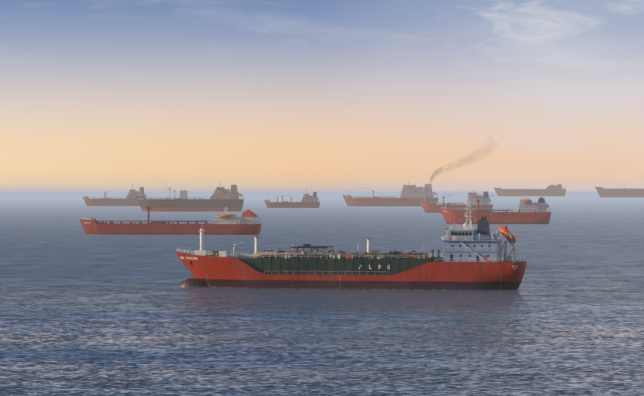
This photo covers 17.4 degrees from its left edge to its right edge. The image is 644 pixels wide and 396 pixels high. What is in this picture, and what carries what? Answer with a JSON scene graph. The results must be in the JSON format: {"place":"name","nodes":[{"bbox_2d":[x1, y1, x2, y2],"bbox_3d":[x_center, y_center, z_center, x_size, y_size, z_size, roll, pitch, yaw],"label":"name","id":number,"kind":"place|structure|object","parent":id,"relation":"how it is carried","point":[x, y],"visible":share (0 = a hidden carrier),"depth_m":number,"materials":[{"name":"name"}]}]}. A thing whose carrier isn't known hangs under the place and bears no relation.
{"place":"outdoors","nodes":[
{"label":"outdoors","id":0,"kind":"place"},
{"bbox_2d":[0,192,643,395],"bbox_3d":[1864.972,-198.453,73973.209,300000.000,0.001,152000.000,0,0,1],"label":"sea water","id":1,"kind":"structure","parent":0,"point":[82,313],"depth_m":477.60,"materials":[{"name":"blue liquid"}]},
{"bbox_2d":[82,183,146,205],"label":"ship","id":2,"kind":"object","parent":1,"relation":"on","point":[130,200],"visible":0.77,"depth_m":3929.86,"materials":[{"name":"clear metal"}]},
{"bbox_2d":[79,204,260,234],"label":"ship","id":3,"kind":"object","parent":1,"relation":"on","point":[229,224],"visible":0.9,"depth_m":1337.92,"materials":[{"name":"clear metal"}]},
{"bbox_2d":[135,179,243,211],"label":"ship","id":4,"kind":"object","parent":1,"relation":"on","point":[220,199],"visible":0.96,"depth_m":2882.85,"materials":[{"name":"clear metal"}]},
{"bbox_2d":[264,188,319,207],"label":"tanker","id":5,"kind":"object","parent":1,"relation":"on","point":[307,201],"visible":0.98,"depth_m":3503.22,"materials":[{"name":"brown metal"}]},
{"bbox_2d":[175,196,526,290],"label":"tanker ship","id":6,"kind":"object","parent":1,"relation":"on","point":[473,261],"visible":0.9,"depth_m":589.03,"materials":[{"name":"red metal"}]},
{"bbox_2d":[343,182,437,205],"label":"ship","id":7,"kind":"object","parent":1,"relation":"on","point":[412,195],"visible":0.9,"depth_m":3913.70,"materials":[{"name":"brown metal"}]},
{"bbox_2d":[420,190,492,212],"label":"ship","id":8,"kind":"object","parent":1,"relation":"on","point":[484,203],"visible":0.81,"depth_m":2715.04,"materials":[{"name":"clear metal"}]},
{"bbox_2d":[440,195,550,223],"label":"ship","id":9,"kind":"object","parent":1,"relation":"on","point":[529,212],"visible":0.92,"depth_m":1772.77,"materials":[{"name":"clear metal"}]},
{"bbox_2d":[494,184,565,195],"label":"tanker","id":10,"kind":"object","parent":1,"relation":"on","point":[554,190],"visible":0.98,"depth_m":12223.81,"materials":[{"name":"grey metal"}]},
{"bbox_2d":[595,187,643,196],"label":"tanker","id":11,"kind":"object","parent":1,"relation":"on","point":[620,192],"visible":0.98,"depth_m":9760.52,"materials":[{"name":"grey metal"}]},
{"bbox_2d":[0,0,643,191],"label":"sky","id":12,"kind":"structure","parent":0,"point":[96,95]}
]}

